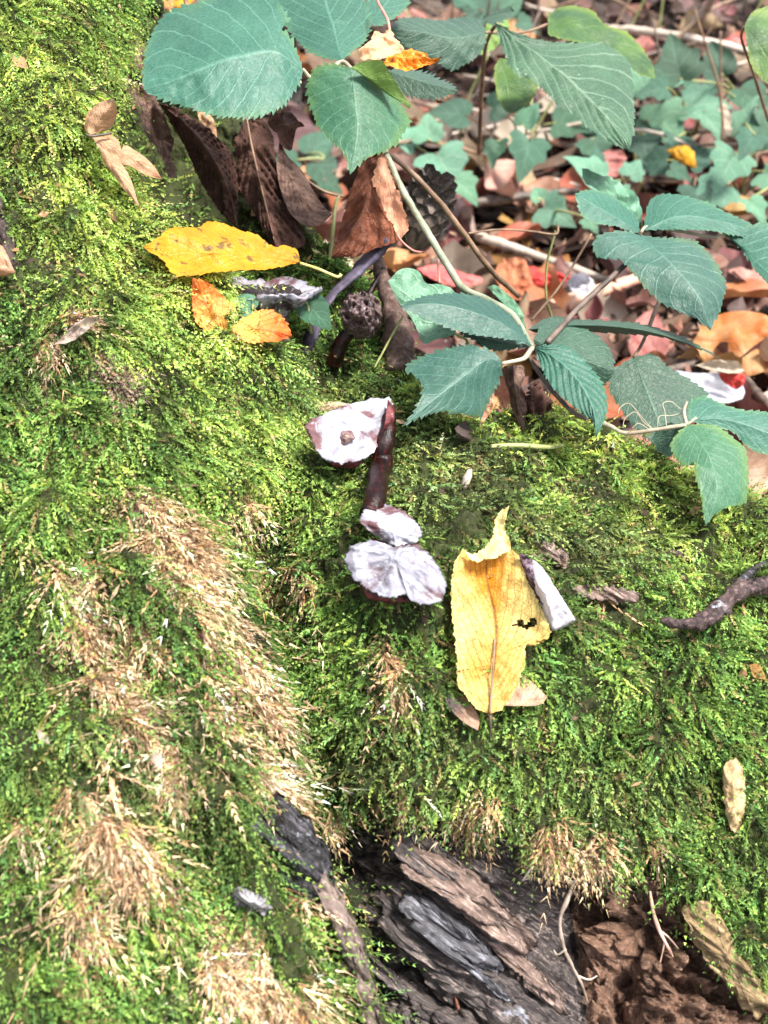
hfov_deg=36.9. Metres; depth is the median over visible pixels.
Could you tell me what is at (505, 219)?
fallen leaf
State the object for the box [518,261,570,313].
fallen leaf
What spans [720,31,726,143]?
stalk
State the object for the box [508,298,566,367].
fallen leaf
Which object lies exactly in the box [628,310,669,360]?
fallen leaf
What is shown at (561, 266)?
fallen leaf
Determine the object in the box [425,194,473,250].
fallen leaf
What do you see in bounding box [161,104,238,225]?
dead leaf
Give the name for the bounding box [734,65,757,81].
fallen leaf
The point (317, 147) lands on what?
ivy plant
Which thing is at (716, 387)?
fallen leaf
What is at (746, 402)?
fallen leaf
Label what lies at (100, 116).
dead leaf
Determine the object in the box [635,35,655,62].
fallen leaf
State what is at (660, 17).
stalk
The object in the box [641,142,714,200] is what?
ivy plant
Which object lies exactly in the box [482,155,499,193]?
fallen leaf
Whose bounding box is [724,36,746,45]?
fallen leaf
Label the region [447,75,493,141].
stalk
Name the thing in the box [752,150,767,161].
fallen leaf
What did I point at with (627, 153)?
fallen leaf
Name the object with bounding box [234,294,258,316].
ivy plant
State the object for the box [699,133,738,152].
fallen leaf
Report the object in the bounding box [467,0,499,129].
stalk
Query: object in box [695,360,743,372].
fallen leaf
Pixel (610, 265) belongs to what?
fallen leaf
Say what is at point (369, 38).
fallen leaf
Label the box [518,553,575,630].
mushroom
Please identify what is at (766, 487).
fallen leaf
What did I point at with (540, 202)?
fallen leaf
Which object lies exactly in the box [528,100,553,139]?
stalk
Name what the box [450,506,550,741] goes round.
fallen leaf
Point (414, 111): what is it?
fallen leaf
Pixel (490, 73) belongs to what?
fallen leaf
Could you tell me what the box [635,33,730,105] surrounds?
ivy plant
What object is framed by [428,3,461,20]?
fallen leaf
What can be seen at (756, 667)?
fallen leaf
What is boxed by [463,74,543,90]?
twig
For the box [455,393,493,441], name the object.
dead leaf
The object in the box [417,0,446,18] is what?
fallen leaf
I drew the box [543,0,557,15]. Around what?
fallen leaf
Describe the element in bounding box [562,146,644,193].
ivy plant
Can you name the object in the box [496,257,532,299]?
fallen leaf
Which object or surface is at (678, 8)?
fallen leaf
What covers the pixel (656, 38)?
stalk
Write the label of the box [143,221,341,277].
fallen leaf
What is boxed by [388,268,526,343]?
ivy plant
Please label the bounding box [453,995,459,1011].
wood chip
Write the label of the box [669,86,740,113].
twig
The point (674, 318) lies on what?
leaf litter
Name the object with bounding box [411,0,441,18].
twig
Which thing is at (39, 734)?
fallen leaf
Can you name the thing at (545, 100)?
fallen leaf
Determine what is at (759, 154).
twig
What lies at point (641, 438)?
fallen leaf
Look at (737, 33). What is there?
fallen leaf
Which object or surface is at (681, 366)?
twig
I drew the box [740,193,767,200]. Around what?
fallen leaf
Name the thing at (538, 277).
fallen leaf
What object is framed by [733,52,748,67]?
fallen leaf
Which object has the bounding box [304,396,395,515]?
mushroom
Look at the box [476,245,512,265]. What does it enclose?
fallen leaf
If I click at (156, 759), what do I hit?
fallen leaf
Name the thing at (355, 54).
fallen leaf
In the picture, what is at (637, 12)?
stalk
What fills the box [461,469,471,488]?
seed
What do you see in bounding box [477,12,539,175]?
stalk
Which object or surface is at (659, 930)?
rootlet
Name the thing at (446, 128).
fallen leaf
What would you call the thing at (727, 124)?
fallen leaf
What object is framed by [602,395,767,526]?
bramble
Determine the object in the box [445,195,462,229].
fallen leaf
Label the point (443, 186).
pine cone
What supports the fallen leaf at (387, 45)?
on the bramble at (238, 59)
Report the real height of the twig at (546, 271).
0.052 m
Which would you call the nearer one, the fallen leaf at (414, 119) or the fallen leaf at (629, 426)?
the fallen leaf at (629, 426)
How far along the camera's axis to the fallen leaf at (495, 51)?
1.37 m
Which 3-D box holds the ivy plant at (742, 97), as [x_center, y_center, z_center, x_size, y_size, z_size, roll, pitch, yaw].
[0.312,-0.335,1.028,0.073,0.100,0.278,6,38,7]
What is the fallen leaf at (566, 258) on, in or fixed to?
on the leaf litter
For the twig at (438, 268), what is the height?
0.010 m
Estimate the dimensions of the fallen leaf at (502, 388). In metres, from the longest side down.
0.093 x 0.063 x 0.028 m
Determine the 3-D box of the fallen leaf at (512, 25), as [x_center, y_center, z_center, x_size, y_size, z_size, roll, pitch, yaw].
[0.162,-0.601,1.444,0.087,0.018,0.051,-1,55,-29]
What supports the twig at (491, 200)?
on the leaf litter
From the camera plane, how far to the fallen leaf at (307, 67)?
1.33 m
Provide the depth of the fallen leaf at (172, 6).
1.59 m
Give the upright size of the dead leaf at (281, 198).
0.045 m
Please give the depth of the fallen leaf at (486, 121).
1.14 m
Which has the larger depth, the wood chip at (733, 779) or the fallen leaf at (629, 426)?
the fallen leaf at (629, 426)
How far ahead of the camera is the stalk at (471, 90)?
1.10 m
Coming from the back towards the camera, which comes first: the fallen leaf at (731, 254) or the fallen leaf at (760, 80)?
the fallen leaf at (760, 80)
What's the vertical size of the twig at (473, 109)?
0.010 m
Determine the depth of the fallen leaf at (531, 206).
1.00 m
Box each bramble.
[141,0,457,173]
[381,153,717,442]
[391,5,654,153]
[545,189,767,344]
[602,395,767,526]
[740,6,767,121]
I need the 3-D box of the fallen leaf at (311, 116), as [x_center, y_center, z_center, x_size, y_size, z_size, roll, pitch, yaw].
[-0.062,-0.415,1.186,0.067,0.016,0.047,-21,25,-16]
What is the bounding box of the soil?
[569,734,767,1023]
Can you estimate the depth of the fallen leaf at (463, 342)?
0.80 m
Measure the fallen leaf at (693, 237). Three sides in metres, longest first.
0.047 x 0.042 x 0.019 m
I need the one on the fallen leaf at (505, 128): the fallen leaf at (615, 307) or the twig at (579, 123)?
the twig at (579, 123)
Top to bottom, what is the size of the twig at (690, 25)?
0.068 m
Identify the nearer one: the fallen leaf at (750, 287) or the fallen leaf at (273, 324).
the fallen leaf at (273, 324)
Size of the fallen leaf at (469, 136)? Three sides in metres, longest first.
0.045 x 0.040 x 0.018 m
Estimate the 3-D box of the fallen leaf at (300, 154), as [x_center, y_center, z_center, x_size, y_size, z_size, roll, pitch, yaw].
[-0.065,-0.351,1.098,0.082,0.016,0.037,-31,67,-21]
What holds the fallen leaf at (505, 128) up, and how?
on the leaf litter
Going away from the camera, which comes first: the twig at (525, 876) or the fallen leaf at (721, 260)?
the twig at (525, 876)
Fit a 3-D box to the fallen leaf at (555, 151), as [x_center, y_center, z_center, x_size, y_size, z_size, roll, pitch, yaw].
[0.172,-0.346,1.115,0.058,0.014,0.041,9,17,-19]
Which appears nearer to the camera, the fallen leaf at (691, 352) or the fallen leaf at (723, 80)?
the fallen leaf at (691, 352)
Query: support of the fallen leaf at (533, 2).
on the leaf litter
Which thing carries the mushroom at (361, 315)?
on the tree
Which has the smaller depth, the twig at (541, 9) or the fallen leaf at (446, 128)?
the fallen leaf at (446, 128)
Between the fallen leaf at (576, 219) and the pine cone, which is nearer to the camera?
the pine cone
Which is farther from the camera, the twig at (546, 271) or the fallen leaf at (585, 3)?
the fallen leaf at (585, 3)
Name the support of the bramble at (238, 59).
on the tree
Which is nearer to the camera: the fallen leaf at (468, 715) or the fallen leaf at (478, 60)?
the fallen leaf at (468, 715)
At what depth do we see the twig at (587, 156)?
1.12 m
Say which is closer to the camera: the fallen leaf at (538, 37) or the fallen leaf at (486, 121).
the fallen leaf at (486, 121)
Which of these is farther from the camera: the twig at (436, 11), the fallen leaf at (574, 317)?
the twig at (436, 11)
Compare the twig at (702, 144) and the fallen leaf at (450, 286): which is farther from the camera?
the twig at (702, 144)
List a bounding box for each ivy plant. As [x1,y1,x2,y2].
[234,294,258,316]
[276,131,342,194]
[296,294,330,333]
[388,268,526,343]
[399,113,478,206]
[429,91,593,183]
[453,0,538,33]
[530,188,598,234]
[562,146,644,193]
[575,104,664,166]
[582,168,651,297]
[630,68,731,164]
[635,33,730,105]
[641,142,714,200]
[695,95,767,222]
[701,40,767,161]
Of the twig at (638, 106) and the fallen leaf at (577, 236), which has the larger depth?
the twig at (638, 106)
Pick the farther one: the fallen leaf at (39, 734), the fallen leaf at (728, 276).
the fallen leaf at (728, 276)
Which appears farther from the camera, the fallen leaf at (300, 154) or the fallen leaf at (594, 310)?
the fallen leaf at (300, 154)
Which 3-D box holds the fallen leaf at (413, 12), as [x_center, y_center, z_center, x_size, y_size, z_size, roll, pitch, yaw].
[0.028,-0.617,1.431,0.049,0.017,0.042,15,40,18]
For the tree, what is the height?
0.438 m
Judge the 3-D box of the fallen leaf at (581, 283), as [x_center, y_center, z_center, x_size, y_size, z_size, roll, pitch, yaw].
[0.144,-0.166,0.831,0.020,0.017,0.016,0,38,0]
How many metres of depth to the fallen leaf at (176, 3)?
1.35 m
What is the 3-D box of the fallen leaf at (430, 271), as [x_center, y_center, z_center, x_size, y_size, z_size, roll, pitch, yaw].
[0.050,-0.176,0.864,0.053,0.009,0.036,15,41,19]
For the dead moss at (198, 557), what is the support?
on the tree
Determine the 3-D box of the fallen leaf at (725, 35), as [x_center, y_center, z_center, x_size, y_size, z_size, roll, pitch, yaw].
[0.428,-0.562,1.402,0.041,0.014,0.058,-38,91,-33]
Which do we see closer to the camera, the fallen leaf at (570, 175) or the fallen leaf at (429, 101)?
the fallen leaf at (570, 175)
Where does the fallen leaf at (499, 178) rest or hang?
on the leaf litter
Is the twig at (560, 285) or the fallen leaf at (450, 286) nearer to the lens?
the twig at (560, 285)
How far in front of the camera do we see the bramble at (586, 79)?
0.59 m
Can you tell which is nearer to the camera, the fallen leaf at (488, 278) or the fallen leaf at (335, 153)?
the fallen leaf at (488, 278)
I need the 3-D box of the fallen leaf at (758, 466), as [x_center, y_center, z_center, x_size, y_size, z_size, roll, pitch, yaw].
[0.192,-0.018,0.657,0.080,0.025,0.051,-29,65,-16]
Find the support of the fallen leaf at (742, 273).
on the leaf litter
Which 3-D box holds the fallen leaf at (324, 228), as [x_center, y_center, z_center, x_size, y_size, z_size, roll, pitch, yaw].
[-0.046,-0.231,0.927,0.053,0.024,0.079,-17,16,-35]
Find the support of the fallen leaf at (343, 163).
on the leaf litter
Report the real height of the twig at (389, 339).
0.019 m
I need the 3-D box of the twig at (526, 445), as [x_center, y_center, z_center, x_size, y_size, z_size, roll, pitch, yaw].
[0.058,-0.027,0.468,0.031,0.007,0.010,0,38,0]
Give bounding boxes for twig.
[307,179,343,196]
[328,196,339,258]
[345,57,387,66]
[373,315,403,367]
[389,151,520,297]
[393,224,424,252]
[398,139,485,156]
[406,5,465,16]
[409,98,434,108]
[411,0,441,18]
[416,103,511,117]
[437,259,440,282]
[445,109,544,135]
[454,92,488,97]
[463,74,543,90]
[468,225,558,234]
[473,187,579,207]
[474,232,612,282]
[490,443,563,448]
[521,866,531,880]
[522,2,553,12]
[524,4,581,9]
[527,113,638,134]
[531,233,591,320]
[541,42,698,108]
[545,230,556,316]
[550,0,643,18]
[555,178,593,190]
[556,128,706,167]
[567,128,690,147]
[598,17,612,24]
[603,23,747,53]
[634,104,643,108]
[647,173,706,184]
[652,0,734,64]
[658,142,736,146]
[667,359,700,371]
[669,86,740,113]
[681,150,767,164]
[692,129,736,140]
[700,60,747,74]
[745,375,767,406]
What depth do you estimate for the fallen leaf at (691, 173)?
1.08 m
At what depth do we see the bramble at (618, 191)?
0.57 m
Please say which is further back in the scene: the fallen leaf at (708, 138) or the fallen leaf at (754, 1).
the fallen leaf at (754, 1)
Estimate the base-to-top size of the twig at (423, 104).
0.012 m
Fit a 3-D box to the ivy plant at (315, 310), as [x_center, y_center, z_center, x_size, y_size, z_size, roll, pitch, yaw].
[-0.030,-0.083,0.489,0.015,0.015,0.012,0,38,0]
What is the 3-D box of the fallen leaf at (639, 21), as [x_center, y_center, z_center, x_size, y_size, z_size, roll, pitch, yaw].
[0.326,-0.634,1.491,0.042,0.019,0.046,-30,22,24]
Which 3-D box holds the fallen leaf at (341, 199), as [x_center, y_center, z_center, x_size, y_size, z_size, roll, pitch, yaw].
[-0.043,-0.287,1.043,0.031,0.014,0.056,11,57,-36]
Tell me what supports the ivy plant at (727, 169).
on the leaf litter
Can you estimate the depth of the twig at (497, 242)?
0.93 m
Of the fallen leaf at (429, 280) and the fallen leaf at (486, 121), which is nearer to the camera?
the fallen leaf at (429, 280)
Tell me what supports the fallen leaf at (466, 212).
on the leaf litter
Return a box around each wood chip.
[311,401,346,413]
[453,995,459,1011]
[722,758,745,834]
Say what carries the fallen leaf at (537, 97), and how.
on the leaf litter
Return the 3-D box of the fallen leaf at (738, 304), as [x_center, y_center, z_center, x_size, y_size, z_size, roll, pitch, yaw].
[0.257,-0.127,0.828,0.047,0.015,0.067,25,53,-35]
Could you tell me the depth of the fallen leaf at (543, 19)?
1.46 m
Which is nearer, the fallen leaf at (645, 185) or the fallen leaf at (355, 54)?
the fallen leaf at (645, 185)
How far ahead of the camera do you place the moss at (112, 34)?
0.41 m
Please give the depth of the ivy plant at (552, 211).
0.93 m
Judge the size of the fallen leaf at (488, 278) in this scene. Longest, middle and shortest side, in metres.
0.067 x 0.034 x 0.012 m
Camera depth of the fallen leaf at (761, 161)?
1.05 m
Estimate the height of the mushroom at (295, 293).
0.032 m
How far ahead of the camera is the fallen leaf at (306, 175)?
1.06 m
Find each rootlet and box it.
[553,879,596,1006]
[649,891,678,962]
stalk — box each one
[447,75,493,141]
[451,0,453,18]
[460,54,488,137]
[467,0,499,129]
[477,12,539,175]
[482,0,490,55]
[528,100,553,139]
[532,98,557,170]
[537,0,540,35]
[615,0,629,24]
[631,0,644,24]
[653,20,659,59]
[656,0,663,50]
[679,1,733,85]
[694,10,723,141]
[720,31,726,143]
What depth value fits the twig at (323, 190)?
0.56 m
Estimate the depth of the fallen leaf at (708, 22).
1.41 m
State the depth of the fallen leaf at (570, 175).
1.04 m
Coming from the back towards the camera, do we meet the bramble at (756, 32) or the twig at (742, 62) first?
the twig at (742, 62)
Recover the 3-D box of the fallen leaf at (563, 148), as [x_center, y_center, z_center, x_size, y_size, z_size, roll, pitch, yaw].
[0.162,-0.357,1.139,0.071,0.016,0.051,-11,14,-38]
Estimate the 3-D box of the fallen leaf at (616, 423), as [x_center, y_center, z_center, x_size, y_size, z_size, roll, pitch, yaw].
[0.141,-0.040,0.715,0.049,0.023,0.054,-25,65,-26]
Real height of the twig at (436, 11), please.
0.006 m
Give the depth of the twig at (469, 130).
1.14 m
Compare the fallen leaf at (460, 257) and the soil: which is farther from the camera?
the fallen leaf at (460, 257)
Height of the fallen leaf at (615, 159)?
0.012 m
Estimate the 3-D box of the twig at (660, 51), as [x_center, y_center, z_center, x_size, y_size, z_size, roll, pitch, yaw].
[0.252,-0.465,1.224,0.195,0.049,0.008,-16,41,-19]
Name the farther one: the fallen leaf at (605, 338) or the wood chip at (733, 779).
the fallen leaf at (605, 338)
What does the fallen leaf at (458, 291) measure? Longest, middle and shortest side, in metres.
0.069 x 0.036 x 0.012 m
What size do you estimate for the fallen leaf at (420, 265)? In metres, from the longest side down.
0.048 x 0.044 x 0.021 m
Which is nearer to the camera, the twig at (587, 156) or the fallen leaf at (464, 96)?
the twig at (587, 156)
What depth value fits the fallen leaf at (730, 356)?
0.76 m
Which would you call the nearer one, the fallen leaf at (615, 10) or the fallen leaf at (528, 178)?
the fallen leaf at (528, 178)
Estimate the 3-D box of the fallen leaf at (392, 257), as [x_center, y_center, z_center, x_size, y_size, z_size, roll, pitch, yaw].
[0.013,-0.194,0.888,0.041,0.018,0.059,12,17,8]
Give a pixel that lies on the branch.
(743, 586)
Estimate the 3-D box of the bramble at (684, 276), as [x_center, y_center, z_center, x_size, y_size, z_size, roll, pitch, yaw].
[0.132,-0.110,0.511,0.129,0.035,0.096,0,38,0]
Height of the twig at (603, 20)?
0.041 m
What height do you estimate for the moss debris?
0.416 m
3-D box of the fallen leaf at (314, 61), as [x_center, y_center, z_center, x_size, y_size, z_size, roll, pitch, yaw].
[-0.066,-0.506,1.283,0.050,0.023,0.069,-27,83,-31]
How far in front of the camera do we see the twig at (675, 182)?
1.06 m
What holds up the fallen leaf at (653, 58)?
on the leaf litter
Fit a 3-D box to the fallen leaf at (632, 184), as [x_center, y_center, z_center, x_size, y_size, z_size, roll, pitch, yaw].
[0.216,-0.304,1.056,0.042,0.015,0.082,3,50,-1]
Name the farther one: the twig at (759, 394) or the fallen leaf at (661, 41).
the fallen leaf at (661, 41)
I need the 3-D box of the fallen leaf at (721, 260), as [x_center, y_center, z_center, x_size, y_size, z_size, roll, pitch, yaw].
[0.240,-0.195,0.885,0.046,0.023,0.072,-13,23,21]
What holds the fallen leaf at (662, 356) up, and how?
on the leaf litter
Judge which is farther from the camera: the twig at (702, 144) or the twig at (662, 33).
the twig at (662, 33)
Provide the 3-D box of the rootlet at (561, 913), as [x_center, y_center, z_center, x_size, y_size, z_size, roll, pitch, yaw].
[0.068,0.158,0.406,0.013,0.048,0.032,-15,40,-18]
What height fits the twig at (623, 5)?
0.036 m
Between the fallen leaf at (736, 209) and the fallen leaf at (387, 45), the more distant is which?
the fallen leaf at (736, 209)
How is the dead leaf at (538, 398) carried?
on the tree
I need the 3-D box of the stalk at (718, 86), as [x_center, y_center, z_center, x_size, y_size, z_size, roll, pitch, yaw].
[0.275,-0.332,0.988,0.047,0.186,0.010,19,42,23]
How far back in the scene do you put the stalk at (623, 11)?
1.41 m
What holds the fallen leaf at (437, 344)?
on the leaf litter
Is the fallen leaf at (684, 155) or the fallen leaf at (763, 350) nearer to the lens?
the fallen leaf at (763, 350)
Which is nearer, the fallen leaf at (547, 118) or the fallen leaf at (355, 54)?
the fallen leaf at (547, 118)
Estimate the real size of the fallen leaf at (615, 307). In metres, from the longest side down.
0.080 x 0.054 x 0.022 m
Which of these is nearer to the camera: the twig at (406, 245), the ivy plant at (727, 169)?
the twig at (406, 245)
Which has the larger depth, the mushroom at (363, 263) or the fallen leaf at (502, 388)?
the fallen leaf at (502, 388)
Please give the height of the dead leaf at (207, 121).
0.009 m
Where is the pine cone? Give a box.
[401,163,457,251]
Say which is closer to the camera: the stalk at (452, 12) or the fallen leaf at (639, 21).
the stalk at (452, 12)
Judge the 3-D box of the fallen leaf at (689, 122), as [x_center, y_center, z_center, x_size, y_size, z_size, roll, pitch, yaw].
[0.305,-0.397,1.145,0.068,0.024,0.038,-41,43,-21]
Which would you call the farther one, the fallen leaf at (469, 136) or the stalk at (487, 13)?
the stalk at (487, 13)
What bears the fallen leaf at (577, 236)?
on the leaf litter
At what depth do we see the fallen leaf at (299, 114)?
1.13 m
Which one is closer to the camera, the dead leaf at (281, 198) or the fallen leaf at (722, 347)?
the dead leaf at (281, 198)
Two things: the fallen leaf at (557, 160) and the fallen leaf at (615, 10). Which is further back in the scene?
the fallen leaf at (615, 10)
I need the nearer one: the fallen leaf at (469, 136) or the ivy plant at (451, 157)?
the ivy plant at (451, 157)
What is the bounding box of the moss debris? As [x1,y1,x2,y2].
[0,3,767,1023]
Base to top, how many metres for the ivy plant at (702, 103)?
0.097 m
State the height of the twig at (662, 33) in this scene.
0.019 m
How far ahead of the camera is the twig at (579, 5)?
1.49 m
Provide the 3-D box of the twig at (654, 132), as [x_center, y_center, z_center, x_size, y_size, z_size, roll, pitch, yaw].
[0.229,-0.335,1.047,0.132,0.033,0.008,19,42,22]
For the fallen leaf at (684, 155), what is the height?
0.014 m
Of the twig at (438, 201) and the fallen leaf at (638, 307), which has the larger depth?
the fallen leaf at (638, 307)
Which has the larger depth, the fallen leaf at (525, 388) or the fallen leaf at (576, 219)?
the fallen leaf at (576, 219)
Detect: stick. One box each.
[550,274,641,310]
[689,0,714,28]
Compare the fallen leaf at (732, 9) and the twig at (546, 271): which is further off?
the fallen leaf at (732, 9)
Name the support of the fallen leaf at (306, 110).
on the leaf litter
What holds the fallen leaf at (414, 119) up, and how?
on the leaf litter
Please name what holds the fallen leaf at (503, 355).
on the leaf litter
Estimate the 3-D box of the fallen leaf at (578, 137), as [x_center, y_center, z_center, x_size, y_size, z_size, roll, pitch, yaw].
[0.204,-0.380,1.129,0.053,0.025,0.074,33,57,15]
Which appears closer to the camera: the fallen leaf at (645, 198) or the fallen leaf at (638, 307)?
the fallen leaf at (638, 307)
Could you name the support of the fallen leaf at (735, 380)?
on the fallen leaf at (716, 387)
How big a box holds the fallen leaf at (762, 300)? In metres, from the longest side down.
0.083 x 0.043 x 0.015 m
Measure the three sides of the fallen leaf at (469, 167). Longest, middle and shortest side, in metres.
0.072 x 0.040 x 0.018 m
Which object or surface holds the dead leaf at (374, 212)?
hanging from the bramble at (576, 359)
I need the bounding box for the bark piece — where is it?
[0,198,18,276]
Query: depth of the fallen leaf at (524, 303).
0.81 m
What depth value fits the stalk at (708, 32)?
1.26 m
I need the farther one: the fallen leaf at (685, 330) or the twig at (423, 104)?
the twig at (423, 104)
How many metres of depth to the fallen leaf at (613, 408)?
0.72 m
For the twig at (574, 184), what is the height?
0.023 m
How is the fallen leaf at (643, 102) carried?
on the leaf litter
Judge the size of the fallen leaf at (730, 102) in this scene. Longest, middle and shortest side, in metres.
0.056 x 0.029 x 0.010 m
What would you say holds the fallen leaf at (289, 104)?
on the leaf litter
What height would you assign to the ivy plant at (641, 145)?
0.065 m
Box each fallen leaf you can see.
[36,729,48,743]
[55,317,97,343]
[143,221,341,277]
[151,749,162,768]
[163,0,172,6]
[166,0,175,11]
[173,0,192,7]
[191,278,291,343]
[270,106,314,153]
[284,102,302,111]
[286,139,339,163]
[297,52,312,73]
[301,166,312,181]
[303,105,310,117]
[306,49,344,68]
[308,209,344,240]
[309,110,313,119]
[313,126,341,156]
[313,155,369,191]
[324,240,352,266]
[326,183,347,209]
[349,47,397,64]
[353,253,368,278]
[359,0,441,70]
[361,35,371,45]
[380,58,416,70]
[382,248,428,270]
[392,8,428,20]
[393,154,416,181]
[400,92,424,125]
[400,255,435,280]
[408,95,434,114]
[410,116,418,127]
[410,329,456,353]
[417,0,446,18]
[417,264,482,285]
[422,95,449,121]
[423,241,438,283]
[425,122,451,147]
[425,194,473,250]
[426,277,432,283]
[427,264,495,299]
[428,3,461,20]
[431,239,496,275]
[444,338,473,346]
[444,688,479,729]
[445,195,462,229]
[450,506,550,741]
[452,286,475,293]
[455,344,526,415]
[455,397,499,414]
[457,132,513,170]
[459,197,507,252]
[461,93,477,118]
[463,128,497,146]
[463,163,475,175]
[466,55,494,67]
[470,105,509,138]
[472,253,521,298]
[476,177,492,197]
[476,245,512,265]
[477,64,495,87]
[480,347,531,376]
[481,117,552,149]
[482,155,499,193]
[484,159,523,205]
[485,54,506,87]
[488,46,504,57]
[491,350,508,361]
[494,222,553,253]
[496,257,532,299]
[498,212,533,247]
[504,678,546,705]
[508,18,534,37]
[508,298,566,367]
[512,168,577,212]
[512,266,569,286]
[515,311,609,351]
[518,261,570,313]
[519,185,579,215]
[519,290,528,316]
[521,0,536,11]
[521,170,535,184]
[523,376,555,394]
[532,139,580,171]
[534,14,547,23]
[534,247,569,261]
[535,35,568,42]
[535,91,542,113]
[536,113,553,137]
[536,201,601,233]
[537,94,566,112]
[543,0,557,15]
[546,146,583,164]
[550,382,625,417]
[551,212,584,252]
[552,145,566,150]
[553,246,579,316]
[556,216,583,227]
[558,166,592,204]
[567,272,594,293]
[568,0,592,9]
[574,133,585,148]
[578,285,629,343]
[583,418,641,444]
[585,295,603,319]
[594,332,621,359]
[599,257,632,296]
[603,149,626,177]
[604,3,643,25]
[610,288,656,307]
[611,144,633,161]
[613,176,642,190]
[614,350,667,366]
[620,422,635,439]
[626,161,648,192]
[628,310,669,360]
[632,10,648,26]
[632,289,664,318]
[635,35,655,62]
[636,192,660,224]
[636,437,695,475]
[639,97,661,104]
[645,0,674,5]
[651,37,666,44]
[651,55,658,65]
[667,145,696,168]
[668,321,694,350]
[670,1,701,17]
[671,206,718,243]
[674,342,708,372]
[675,370,744,402]
[677,0,732,22]
[678,168,706,185]
[678,444,767,495]
[679,8,722,33]
[684,118,698,127]
[685,364,691,372]
[693,240,728,268]
[693,311,767,375]
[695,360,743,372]
[696,77,727,84]
[696,352,741,372]
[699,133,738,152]
[703,0,737,15]
[712,103,731,139]
[714,85,738,96]
[716,340,762,357]
[718,247,752,277]
[719,31,747,55]
[719,372,745,388]
[720,254,758,298]
[721,271,754,310]
[723,84,739,108]
[723,195,751,215]
[723,429,742,444]
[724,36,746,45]
[724,278,767,297]
[724,401,738,408]
[727,297,747,311]
[728,167,755,188]
[729,267,765,282]
[732,31,746,44]
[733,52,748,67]
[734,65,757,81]
[735,381,767,411]
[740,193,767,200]
[746,0,764,3]
[749,72,767,86]
[749,663,765,679]
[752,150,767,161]
[752,268,767,313]
[758,156,766,164]
[758,336,767,361]
[762,478,767,493]
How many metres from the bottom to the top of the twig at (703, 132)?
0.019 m
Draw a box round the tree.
[0,0,767,1023]
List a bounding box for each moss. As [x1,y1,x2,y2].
[0,0,767,1023]
[0,281,683,1023]
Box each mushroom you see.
[231,276,322,343]
[300,237,393,355]
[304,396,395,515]
[326,290,382,369]
[344,540,446,604]
[359,503,422,546]
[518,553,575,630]
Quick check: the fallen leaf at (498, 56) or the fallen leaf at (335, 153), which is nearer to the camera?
the fallen leaf at (335, 153)
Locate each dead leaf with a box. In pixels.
[84,99,161,205]
[123,38,177,178]
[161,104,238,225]
[197,111,216,136]
[234,107,331,247]
[332,152,408,256]
[366,257,415,373]
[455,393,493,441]
[502,365,553,434]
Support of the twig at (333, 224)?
on the tree
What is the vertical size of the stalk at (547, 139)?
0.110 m
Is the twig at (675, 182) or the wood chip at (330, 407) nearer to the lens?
the wood chip at (330, 407)
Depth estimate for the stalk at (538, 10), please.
1.42 m
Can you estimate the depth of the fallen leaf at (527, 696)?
0.40 m
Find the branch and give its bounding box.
[660,559,767,631]
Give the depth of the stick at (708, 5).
1.25 m
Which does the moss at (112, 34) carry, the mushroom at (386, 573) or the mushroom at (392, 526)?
the mushroom at (386, 573)
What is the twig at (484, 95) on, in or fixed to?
on the leaf litter
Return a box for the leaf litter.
[164,0,767,497]
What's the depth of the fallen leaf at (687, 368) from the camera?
0.75 m
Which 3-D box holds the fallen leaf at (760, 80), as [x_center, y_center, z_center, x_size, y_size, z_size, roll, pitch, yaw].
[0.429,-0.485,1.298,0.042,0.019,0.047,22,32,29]
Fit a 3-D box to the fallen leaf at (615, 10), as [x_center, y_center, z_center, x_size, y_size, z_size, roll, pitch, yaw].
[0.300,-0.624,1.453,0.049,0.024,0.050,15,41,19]
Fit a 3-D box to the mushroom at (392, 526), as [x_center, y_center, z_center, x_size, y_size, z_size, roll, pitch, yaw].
[0.002,0.007,0.415,0.024,0.014,0.016,29,46,32]
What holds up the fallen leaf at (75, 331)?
on the moss at (112, 34)
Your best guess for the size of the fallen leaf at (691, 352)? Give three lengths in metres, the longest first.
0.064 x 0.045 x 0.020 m
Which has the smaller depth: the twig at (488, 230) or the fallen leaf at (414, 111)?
the twig at (488, 230)
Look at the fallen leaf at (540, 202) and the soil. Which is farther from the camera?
the fallen leaf at (540, 202)
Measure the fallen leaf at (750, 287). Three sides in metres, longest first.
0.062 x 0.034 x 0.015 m
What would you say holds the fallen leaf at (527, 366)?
on the leaf litter
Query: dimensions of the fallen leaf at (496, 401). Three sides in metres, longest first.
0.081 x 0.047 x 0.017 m
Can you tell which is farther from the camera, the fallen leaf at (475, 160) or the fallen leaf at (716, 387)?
the fallen leaf at (475, 160)

